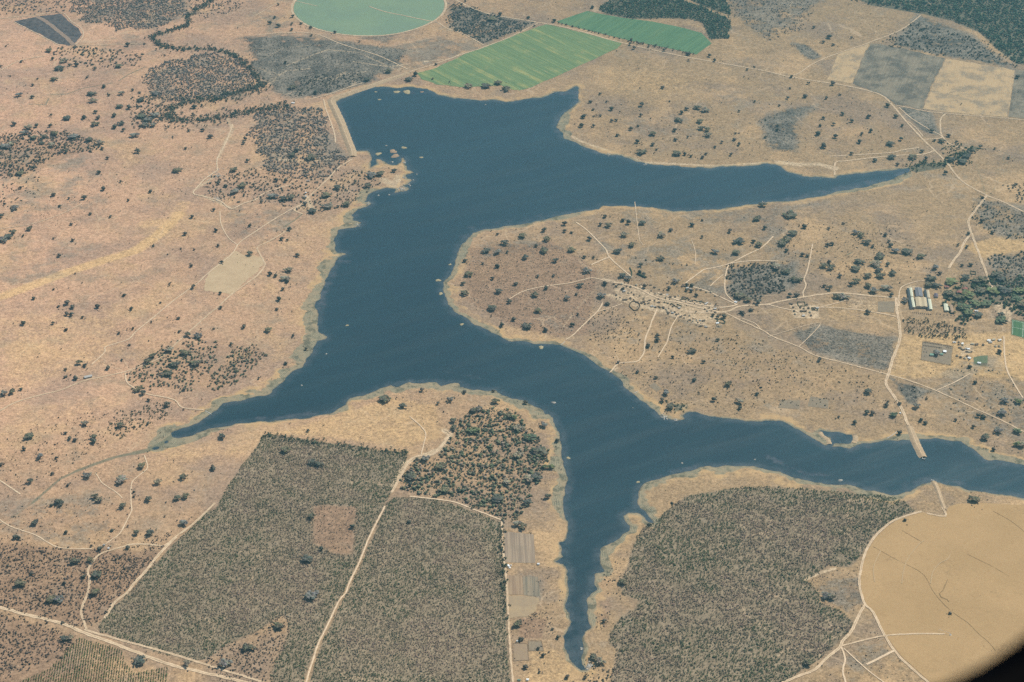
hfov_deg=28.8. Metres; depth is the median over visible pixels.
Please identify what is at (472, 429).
tree
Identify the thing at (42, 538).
footpath
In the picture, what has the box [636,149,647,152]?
tree
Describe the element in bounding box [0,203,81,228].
footpath
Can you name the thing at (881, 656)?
footpath
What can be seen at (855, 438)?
pond bank
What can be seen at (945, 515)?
dirt track
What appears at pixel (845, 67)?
fallow plot
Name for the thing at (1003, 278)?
tree
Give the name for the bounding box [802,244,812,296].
footpath
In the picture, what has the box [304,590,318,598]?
tree
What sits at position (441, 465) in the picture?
tree
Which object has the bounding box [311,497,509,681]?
plantation
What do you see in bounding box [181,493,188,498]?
tree
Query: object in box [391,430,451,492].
dirt track
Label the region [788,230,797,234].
tree
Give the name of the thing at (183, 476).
tree
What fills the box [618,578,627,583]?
tree
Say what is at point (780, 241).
tree
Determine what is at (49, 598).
tree
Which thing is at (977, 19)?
forest
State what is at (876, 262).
tree
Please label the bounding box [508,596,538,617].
ploughed plot
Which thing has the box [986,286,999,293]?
tree
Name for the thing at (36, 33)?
footpath
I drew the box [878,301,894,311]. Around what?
garden plot
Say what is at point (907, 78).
fallow plot
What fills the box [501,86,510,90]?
tree
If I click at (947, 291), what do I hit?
tree
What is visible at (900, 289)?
footpath
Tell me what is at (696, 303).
footpath
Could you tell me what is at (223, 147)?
footpath
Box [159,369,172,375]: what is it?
tree
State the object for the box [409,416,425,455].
footpath
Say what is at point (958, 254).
dirt track
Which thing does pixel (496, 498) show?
tree
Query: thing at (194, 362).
tree
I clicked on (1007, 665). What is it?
aircraft window surround
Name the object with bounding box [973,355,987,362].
lawn
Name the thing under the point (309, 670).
footpath
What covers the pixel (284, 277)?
tree
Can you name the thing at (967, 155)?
tree
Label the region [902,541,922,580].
wheel track
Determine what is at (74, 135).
tree
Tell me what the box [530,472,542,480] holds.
tree
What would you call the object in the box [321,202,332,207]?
tree
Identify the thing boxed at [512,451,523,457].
tree
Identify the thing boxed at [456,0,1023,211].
dirt road
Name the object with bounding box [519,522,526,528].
tree
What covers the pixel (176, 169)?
tree
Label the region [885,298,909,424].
dirt road
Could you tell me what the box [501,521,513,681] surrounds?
dirt track
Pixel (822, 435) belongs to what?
pond bank
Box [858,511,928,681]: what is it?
dirt track
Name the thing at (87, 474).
tree
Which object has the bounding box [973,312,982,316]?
tree
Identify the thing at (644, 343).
footpath
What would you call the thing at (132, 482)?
footpath
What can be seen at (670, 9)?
plantation
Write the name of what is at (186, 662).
tree
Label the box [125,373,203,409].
footpath
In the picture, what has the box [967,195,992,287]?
dirt track
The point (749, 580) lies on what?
plantation
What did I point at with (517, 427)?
tree
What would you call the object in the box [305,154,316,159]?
tree
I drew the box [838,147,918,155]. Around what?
footpath
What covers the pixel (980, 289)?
tree
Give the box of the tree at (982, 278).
[976,276,987,280]
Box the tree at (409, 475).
[405,471,416,479]
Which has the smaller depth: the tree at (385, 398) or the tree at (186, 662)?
the tree at (186, 662)
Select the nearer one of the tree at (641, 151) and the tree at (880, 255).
the tree at (880, 255)
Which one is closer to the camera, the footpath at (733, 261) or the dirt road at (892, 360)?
the dirt road at (892, 360)
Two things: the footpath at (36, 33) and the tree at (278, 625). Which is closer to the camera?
the tree at (278, 625)
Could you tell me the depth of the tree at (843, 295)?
5938.89 m
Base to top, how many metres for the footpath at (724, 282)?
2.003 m
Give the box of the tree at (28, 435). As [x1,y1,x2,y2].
[23,432,33,438]
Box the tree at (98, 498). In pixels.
[94,496,102,501]
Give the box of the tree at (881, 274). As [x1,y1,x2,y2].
[876,273,885,276]
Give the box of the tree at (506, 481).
[502,478,510,483]
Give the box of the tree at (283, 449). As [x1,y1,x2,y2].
[280,446,290,451]
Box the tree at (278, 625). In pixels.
[273,622,283,627]
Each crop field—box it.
[294,0,443,34]
[418,24,621,89]
[557,11,711,53]
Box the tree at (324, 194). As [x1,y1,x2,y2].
[321,192,331,196]
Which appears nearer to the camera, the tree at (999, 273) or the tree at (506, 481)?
the tree at (506, 481)
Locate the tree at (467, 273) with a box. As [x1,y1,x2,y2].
[464,271,472,275]
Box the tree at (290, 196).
[286,194,294,198]
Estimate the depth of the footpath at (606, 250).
6179.50 m
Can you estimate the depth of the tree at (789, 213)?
6386.49 m
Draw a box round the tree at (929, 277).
[926,274,936,279]
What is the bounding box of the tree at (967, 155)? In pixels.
[962,153,970,157]
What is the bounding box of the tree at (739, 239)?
[733,237,744,242]
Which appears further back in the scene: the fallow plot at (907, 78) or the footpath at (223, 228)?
the fallow plot at (907, 78)
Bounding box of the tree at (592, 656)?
[589,653,596,659]
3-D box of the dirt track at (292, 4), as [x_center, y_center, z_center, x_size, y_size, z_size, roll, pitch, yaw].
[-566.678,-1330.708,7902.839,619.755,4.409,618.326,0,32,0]
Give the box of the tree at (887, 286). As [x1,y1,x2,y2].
[881,285,893,288]
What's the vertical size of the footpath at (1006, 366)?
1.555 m
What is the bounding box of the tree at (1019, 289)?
[1011,287,1023,292]
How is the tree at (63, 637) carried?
on the ground at (134, 252)
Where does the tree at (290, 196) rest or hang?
on the ground at (134, 252)
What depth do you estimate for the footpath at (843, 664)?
4528.99 m
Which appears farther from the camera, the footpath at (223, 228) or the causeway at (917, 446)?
the footpath at (223, 228)
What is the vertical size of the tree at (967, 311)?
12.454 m
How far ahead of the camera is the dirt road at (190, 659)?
4562.17 m
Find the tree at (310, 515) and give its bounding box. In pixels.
[308,512,315,517]
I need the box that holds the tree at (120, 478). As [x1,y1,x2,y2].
[116,474,127,483]
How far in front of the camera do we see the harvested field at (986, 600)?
4776.30 m
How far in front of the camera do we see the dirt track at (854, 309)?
5890.79 m
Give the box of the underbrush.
[0,6,1022,681]
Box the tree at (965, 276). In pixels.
[961,274,969,279]
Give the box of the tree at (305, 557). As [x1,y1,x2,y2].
[301,554,312,561]
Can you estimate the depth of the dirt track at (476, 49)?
7536.79 m
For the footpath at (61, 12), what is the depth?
7787.43 m
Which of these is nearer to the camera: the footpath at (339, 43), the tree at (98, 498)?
the tree at (98, 498)
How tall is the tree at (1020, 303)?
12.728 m
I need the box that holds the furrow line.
[906,564,992,646]
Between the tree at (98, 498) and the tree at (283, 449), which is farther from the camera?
the tree at (283, 449)
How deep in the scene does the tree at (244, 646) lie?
4571.68 m
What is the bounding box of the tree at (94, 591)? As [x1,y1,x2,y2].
[90,588,99,593]
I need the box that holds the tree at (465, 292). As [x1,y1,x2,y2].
[461,290,468,294]
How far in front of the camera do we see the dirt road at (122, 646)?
4582.41 m
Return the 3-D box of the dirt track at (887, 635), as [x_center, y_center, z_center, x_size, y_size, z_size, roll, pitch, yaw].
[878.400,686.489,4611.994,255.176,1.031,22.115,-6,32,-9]
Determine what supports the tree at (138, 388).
on the ground at (134, 252)
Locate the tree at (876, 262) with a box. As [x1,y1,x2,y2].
[869,260,881,266]
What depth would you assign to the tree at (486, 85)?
7236.48 m
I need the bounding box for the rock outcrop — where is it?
[586,661,592,669]
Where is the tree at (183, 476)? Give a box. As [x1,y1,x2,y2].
[179,473,186,478]
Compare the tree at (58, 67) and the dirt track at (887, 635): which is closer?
the dirt track at (887, 635)
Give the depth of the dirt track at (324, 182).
6594.32 m
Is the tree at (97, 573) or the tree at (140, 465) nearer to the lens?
the tree at (97, 573)
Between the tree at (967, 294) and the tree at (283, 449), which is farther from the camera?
the tree at (967, 294)
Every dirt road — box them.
[0,606,247,681]
[84,629,263,681]
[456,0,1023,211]
[689,292,895,312]
[782,605,865,681]
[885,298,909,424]
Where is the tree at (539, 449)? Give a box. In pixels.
[531,446,548,456]
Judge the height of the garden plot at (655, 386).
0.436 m
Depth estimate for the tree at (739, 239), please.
6226.32 m
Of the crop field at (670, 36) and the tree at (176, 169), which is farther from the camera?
the crop field at (670, 36)
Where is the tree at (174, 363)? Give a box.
[168,361,180,365]
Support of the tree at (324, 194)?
on the ground at (134, 252)
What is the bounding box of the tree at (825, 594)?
[822,592,831,598]
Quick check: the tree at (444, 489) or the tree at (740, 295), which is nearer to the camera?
the tree at (444, 489)
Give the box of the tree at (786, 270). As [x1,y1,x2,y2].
[781,268,791,273]
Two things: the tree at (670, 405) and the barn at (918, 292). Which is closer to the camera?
the tree at (670, 405)
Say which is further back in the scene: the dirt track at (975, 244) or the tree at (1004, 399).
the dirt track at (975, 244)
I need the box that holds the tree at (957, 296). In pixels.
[953,294,963,298]
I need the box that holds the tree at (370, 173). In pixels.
[366,172,376,177]
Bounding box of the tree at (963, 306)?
[957,303,971,309]
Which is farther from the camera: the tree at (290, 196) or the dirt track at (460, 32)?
the dirt track at (460, 32)
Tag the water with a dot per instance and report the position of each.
(388, 316)
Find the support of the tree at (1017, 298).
on the ground at (134, 252)
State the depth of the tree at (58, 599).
4723.70 m
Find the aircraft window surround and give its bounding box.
[949,636,1023,681]
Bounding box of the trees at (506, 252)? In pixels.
[0,0,1019,678]
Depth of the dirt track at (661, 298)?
5938.78 m
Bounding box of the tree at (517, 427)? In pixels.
[513,424,524,430]
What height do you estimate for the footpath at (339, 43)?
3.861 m
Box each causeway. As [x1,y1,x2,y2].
[906,425,926,457]
[931,481,945,508]
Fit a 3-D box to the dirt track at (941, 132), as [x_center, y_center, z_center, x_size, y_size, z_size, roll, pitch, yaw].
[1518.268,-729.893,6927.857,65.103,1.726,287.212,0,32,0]
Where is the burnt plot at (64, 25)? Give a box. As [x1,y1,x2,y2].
[14,13,81,45]
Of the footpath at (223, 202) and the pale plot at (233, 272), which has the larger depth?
the footpath at (223, 202)
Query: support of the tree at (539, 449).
on the ground at (134, 252)
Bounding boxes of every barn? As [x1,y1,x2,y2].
[911,297,914,308]
[915,287,922,296]
[915,297,921,307]
[921,297,927,307]
[924,289,929,309]
[928,299,932,309]
[944,303,948,311]
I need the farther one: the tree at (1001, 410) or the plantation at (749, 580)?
the tree at (1001, 410)
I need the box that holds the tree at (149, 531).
[146,529,153,534]
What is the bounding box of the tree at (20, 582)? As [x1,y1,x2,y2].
[14,579,25,585]
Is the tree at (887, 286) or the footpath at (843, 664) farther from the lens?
the tree at (887, 286)
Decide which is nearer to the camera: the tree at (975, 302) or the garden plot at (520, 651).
the garden plot at (520, 651)
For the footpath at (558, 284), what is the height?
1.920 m
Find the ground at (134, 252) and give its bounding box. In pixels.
[0,0,1023,681]
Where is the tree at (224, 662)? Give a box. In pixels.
[218,658,232,666]
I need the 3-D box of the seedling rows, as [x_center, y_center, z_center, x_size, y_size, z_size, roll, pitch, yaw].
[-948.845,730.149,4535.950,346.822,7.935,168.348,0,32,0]
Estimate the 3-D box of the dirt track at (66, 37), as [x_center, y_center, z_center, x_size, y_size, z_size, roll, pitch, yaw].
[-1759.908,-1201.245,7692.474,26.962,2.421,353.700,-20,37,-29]
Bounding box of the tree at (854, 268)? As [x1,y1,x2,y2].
[851,265,860,270]
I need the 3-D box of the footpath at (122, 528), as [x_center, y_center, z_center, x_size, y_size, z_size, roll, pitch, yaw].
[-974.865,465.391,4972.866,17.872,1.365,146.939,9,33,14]
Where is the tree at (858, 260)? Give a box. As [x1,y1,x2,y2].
[854,258,865,262]
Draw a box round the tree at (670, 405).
[666,402,674,408]
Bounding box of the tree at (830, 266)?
[826,264,835,269]
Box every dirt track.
[0,230,287,410]
[36,16,74,45]
[80,503,214,628]
[104,537,176,617]
[291,0,446,35]
[299,159,351,205]
[369,6,438,22]
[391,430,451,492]
[409,23,537,71]
[439,23,482,44]
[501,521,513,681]
[604,279,721,312]
[724,312,1023,431]
[789,15,920,76]
[819,307,895,316]
[833,150,933,174]
[840,633,944,646]
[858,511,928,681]
[897,105,1023,119]
[927,507,946,516]
[939,114,963,148]
[948,233,971,267]
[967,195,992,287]
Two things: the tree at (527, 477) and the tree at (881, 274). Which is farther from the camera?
the tree at (881, 274)
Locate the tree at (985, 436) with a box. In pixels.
[981,433,989,438]
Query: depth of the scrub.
4901.92 m
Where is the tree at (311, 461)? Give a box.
[308,458,315,464]
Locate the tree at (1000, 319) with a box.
[996,316,1006,322]
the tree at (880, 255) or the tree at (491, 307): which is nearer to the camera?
the tree at (491, 307)
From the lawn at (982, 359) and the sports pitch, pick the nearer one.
the lawn at (982, 359)
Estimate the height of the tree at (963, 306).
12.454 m
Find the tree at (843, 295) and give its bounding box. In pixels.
[837,293,849,298]
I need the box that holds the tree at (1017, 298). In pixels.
[1011,294,1022,301]
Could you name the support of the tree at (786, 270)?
on the ground at (134, 252)
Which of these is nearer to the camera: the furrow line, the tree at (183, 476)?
the furrow line
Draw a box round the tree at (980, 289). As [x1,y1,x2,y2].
[974,286,986,292]
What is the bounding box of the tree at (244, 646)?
[242,643,247,650]
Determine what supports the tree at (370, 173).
on the ground at (134, 252)
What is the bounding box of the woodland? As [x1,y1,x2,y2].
[0,0,1023,618]
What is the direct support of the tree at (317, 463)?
on the ground at (134, 252)
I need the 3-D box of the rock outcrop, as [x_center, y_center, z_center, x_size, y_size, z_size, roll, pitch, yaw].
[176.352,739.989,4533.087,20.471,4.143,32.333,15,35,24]
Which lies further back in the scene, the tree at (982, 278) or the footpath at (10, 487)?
the tree at (982, 278)
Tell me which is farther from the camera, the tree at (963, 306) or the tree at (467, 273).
the tree at (467, 273)
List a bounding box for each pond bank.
[818,431,831,443]
[851,434,857,442]
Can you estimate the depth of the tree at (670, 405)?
5434.42 m
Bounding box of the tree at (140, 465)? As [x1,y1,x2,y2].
[138,462,145,467]
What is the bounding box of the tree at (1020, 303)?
[1017,301,1023,306]
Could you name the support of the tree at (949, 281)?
on the ground at (134, 252)
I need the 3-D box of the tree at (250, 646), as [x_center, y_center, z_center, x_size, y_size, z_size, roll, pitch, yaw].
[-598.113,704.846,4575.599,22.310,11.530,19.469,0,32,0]
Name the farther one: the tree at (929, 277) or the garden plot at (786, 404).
the tree at (929, 277)
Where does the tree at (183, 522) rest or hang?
on the ground at (134, 252)
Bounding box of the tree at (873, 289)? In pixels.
[869,287,878,291]
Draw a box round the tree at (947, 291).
[943,289,953,294]
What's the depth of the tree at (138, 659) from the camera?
4530.40 m
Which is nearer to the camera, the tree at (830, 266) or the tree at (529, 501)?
the tree at (529, 501)
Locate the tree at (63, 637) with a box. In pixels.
[59,635,67,640]
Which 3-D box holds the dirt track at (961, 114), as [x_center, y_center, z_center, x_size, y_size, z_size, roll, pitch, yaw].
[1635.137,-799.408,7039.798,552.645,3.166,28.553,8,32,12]
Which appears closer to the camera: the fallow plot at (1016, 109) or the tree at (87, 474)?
the tree at (87, 474)
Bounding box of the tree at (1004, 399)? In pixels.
[1001,397,1008,402]
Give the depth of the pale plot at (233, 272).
6069.43 m
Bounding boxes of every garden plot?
[514,643,528,660]
[528,641,542,650]
[650,382,660,390]
[778,400,799,408]
[808,396,827,408]
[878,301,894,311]
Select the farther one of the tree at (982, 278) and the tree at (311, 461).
the tree at (982, 278)
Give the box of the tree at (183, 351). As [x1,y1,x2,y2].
[179,349,192,354]
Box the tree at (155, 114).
[148,112,159,116]
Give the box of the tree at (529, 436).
[523,434,536,439]
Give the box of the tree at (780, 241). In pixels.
[777,239,787,245]
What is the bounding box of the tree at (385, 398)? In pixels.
[378,394,391,401]
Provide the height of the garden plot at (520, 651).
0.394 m
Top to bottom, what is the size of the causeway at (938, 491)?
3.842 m
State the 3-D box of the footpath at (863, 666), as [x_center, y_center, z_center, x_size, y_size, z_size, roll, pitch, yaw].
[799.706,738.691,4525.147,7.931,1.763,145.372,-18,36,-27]
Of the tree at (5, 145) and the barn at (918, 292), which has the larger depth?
the tree at (5, 145)
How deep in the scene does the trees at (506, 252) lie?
6206.74 m
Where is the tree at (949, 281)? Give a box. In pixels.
[945,278,958,284]
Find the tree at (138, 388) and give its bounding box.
[133,386,141,391]
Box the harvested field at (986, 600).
[861,503,1023,681]
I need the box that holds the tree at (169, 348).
[163,347,173,351]
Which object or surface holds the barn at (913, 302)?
on the ground at (134, 252)
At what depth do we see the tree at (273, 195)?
6491.06 m
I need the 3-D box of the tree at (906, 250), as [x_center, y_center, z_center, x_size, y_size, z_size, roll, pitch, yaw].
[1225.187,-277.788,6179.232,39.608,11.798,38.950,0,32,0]
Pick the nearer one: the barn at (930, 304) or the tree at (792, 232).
the barn at (930, 304)
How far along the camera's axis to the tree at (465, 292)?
5961.26 m
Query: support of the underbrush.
on the ground at (134, 252)
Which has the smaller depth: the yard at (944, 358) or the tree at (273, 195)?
the yard at (944, 358)
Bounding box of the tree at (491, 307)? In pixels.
[488,305,496,309]
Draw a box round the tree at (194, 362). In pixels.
[189,360,201,365]
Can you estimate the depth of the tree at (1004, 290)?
5962.77 m
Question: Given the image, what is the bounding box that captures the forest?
[857,0,1023,62]
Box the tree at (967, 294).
[962,289,974,298]
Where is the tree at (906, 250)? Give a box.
[901,248,912,253]
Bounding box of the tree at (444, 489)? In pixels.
[437,487,449,492]
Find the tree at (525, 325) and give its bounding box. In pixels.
[521,322,531,328]
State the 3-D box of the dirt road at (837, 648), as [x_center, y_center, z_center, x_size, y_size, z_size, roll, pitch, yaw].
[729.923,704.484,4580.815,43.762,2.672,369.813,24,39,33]
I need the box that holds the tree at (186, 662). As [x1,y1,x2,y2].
[183,660,190,666]
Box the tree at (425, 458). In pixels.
[421,455,429,460]
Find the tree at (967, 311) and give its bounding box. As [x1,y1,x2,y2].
[964,308,972,314]
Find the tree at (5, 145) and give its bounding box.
[0,144,10,147]
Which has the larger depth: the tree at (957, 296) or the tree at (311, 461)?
the tree at (957, 296)
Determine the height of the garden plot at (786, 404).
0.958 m
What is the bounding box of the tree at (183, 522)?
[179,520,187,524]
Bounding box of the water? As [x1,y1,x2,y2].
[152,86,1023,669]
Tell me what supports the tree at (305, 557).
on the ground at (134, 252)
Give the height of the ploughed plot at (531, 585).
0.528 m
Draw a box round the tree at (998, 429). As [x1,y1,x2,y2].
[994,426,1003,431]
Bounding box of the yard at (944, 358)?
[921,341,951,364]
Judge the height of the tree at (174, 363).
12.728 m
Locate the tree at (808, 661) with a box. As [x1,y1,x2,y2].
[803,659,812,664]
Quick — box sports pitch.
[1011,319,1023,337]
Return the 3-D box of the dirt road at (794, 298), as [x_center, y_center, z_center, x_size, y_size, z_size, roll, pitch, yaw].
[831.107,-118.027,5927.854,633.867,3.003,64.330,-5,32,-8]
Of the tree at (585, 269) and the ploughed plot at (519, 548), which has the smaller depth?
the ploughed plot at (519, 548)
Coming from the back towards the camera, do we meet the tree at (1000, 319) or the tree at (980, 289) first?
the tree at (980, 289)
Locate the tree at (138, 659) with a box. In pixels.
[132,655,144,665]
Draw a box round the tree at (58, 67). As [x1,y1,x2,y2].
[54,65,64,69]
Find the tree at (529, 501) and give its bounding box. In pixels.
[522,499,532,505]
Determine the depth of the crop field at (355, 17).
7824.90 m
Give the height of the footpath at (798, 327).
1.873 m
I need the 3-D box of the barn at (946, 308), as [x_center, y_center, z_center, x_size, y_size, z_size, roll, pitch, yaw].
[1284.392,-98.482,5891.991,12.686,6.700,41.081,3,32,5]
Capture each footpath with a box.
[0,12,83,44]
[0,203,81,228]
[0,480,20,493]
[0,519,91,548]
[15,22,58,44]
[92,205,298,363]
[95,473,122,497]
[106,510,131,543]
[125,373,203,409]
[130,455,147,509]
[192,170,292,208]
[216,124,232,169]
[219,211,237,244]
[260,32,406,68]
[305,506,385,681]
[323,99,335,142]
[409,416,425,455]
[409,496,500,519]
[509,278,614,298]
[565,302,602,339]
[576,222,630,275]
[610,309,656,371]
[658,292,735,307]
[658,314,678,356]
[686,236,773,282]
[688,285,736,304]
[724,265,733,301]
[730,260,772,263]
[768,323,820,345]
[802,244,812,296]
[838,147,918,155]
[841,647,845,681]
[844,648,883,681]
[866,650,893,664]
[898,107,941,139]
[898,280,923,305]
[937,373,970,389]
[1003,336,1023,397]
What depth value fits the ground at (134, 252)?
5798.49 m
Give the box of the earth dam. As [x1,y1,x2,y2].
[327,71,410,156]
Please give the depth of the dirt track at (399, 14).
7829.06 m
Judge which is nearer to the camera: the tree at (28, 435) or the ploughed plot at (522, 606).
the ploughed plot at (522, 606)
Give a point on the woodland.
(168, 116)
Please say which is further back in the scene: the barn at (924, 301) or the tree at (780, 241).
the tree at (780, 241)
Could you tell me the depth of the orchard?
5783.85 m
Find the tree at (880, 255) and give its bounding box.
[875,252,884,258]
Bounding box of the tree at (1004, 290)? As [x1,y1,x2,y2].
[999,287,1012,292]
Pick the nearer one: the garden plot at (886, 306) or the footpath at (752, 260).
the garden plot at (886, 306)
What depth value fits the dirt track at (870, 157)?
6745.77 m
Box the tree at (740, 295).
[734,292,746,297]
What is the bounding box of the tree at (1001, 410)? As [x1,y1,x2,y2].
[997,408,1007,413]
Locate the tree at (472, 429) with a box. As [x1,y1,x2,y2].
[465,427,479,432]
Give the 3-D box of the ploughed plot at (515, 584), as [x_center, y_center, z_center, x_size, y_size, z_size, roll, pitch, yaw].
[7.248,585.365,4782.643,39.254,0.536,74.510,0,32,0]
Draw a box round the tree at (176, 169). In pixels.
[172,167,182,171]
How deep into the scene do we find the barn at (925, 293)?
5937.21 m
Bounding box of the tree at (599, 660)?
[594,657,606,663]
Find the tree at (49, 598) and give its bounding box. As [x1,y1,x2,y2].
[45,594,55,602]
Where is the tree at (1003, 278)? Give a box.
[996,276,1006,280]
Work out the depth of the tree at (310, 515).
5003.04 m
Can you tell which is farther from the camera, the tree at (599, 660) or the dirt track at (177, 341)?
the dirt track at (177, 341)
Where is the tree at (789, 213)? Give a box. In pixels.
[782,210,797,217]
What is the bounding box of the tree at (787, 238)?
[782,235,791,240]
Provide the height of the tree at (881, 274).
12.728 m
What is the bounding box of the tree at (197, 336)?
[193,332,202,337]
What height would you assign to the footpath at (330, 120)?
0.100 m
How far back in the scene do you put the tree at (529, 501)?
5054.98 m
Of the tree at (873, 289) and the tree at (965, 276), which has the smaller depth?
the tree at (873, 289)
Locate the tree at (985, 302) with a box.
[981,299,991,305]
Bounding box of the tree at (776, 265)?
[772,263,780,268]
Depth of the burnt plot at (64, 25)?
7711.27 m
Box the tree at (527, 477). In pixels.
[523,474,533,481]
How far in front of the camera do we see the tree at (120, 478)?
5140.83 m
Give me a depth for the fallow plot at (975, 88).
7215.07 m
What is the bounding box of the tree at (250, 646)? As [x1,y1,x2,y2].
[248,644,255,649]
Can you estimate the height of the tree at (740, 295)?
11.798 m
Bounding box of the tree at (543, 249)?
[540,246,547,252]
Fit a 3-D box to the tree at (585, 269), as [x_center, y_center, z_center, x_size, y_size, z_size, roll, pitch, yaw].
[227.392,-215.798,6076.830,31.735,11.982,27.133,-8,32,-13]
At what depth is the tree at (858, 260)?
6119.57 m
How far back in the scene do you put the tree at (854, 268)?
6084.03 m
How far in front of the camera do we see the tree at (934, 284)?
5996.25 m
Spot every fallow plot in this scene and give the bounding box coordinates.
[827,43,869,82]
[853,43,944,108]
[923,59,1014,116]
[1008,70,1023,117]
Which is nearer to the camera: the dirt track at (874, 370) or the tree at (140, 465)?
the tree at (140, 465)
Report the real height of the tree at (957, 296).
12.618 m
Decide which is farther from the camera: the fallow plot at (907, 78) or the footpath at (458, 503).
the fallow plot at (907, 78)
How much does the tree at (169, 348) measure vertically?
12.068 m
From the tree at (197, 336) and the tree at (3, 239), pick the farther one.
the tree at (3, 239)
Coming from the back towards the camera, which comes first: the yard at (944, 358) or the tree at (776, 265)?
the tree at (776, 265)
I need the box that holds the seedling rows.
[23,638,167,681]
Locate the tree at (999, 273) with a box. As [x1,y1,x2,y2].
[991,271,1003,276]
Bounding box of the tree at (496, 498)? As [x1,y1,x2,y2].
[492,494,503,502]
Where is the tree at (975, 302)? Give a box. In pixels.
[970,299,980,305]
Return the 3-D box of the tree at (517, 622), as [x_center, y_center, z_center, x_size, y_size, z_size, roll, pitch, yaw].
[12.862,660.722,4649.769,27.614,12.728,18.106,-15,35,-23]
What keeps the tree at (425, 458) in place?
on the ground at (134, 252)
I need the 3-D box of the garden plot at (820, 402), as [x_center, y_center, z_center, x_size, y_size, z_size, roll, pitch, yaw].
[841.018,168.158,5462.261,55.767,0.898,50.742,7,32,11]
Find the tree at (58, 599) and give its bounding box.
[52,595,63,602]
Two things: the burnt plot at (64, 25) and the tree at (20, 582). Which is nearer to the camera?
the tree at (20, 582)
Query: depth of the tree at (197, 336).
5746.32 m
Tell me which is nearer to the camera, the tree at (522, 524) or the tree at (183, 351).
the tree at (522, 524)
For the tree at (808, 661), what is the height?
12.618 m
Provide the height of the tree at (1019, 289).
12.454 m
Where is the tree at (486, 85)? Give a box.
[481,83,490,87]
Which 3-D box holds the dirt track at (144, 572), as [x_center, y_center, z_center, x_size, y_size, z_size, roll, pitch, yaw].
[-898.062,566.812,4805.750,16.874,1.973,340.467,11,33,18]
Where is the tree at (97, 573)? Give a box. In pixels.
[91,570,100,577]
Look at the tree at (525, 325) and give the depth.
5796.44 m
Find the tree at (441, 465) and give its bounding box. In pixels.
[435,463,445,468]
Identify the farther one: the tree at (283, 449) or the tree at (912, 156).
the tree at (912, 156)
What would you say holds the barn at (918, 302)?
on the ground at (134, 252)
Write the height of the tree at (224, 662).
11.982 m
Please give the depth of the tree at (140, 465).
5193.83 m
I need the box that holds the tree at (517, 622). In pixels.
[512,619,521,626]
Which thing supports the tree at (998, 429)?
on the ground at (134, 252)
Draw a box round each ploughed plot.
[504,532,535,562]
[507,575,522,594]
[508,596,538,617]
[523,576,540,595]
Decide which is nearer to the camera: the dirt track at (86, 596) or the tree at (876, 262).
the dirt track at (86, 596)
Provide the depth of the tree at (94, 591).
4743.19 m
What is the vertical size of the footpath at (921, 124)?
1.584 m
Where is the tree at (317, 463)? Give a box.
[314,461,324,465]
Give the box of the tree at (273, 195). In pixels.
[266,193,279,197]
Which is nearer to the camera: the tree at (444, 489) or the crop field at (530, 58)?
the tree at (444, 489)
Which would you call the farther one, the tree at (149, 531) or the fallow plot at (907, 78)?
the fallow plot at (907, 78)
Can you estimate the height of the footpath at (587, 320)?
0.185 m
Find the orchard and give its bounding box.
[902,317,966,339]
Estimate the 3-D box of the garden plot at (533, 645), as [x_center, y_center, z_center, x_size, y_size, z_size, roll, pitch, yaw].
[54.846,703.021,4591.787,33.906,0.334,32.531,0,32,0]
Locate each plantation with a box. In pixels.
[98,434,406,681]
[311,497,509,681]
[599,0,730,38]
[609,486,913,681]
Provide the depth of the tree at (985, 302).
5900.50 m
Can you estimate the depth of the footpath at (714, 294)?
5957.32 m
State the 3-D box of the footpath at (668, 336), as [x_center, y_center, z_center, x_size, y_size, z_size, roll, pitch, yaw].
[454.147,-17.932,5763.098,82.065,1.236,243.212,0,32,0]
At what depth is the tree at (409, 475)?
5145.60 m
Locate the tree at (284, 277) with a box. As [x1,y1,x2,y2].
[280,276,290,279]
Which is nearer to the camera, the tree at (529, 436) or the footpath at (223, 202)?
the tree at (529, 436)
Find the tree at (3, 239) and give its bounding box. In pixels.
[0,236,7,241]
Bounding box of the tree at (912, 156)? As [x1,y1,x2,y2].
[908,154,916,158]
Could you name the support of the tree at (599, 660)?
on the ground at (134, 252)
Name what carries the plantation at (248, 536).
on the ground at (134, 252)
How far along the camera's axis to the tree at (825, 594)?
4729.91 m
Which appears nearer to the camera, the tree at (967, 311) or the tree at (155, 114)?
the tree at (967, 311)
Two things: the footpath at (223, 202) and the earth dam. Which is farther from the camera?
the earth dam
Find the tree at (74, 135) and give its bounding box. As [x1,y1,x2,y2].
[67,133,77,137]
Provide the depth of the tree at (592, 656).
4547.88 m
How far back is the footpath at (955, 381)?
5547.32 m
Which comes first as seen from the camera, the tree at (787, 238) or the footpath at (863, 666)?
the footpath at (863, 666)
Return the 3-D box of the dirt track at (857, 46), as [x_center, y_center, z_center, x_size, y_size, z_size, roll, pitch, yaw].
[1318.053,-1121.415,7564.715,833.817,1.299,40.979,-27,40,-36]
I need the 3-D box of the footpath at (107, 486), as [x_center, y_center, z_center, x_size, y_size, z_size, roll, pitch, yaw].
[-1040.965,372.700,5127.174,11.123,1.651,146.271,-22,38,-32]
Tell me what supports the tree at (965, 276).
on the ground at (134, 252)
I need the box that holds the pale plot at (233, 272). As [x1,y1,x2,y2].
[204,251,263,293]
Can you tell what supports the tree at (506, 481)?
on the ground at (134, 252)
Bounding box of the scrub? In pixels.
[0,0,1023,681]
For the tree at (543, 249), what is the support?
on the ground at (134, 252)
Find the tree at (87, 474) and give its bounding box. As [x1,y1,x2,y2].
[82,472,91,476]
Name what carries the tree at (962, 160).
on the ground at (134, 252)
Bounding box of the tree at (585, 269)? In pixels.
[582,267,591,271]
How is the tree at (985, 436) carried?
on the ground at (134, 252)
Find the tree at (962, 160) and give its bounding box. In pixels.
[957,158,966,162]
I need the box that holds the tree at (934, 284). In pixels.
[931,282,942,286]

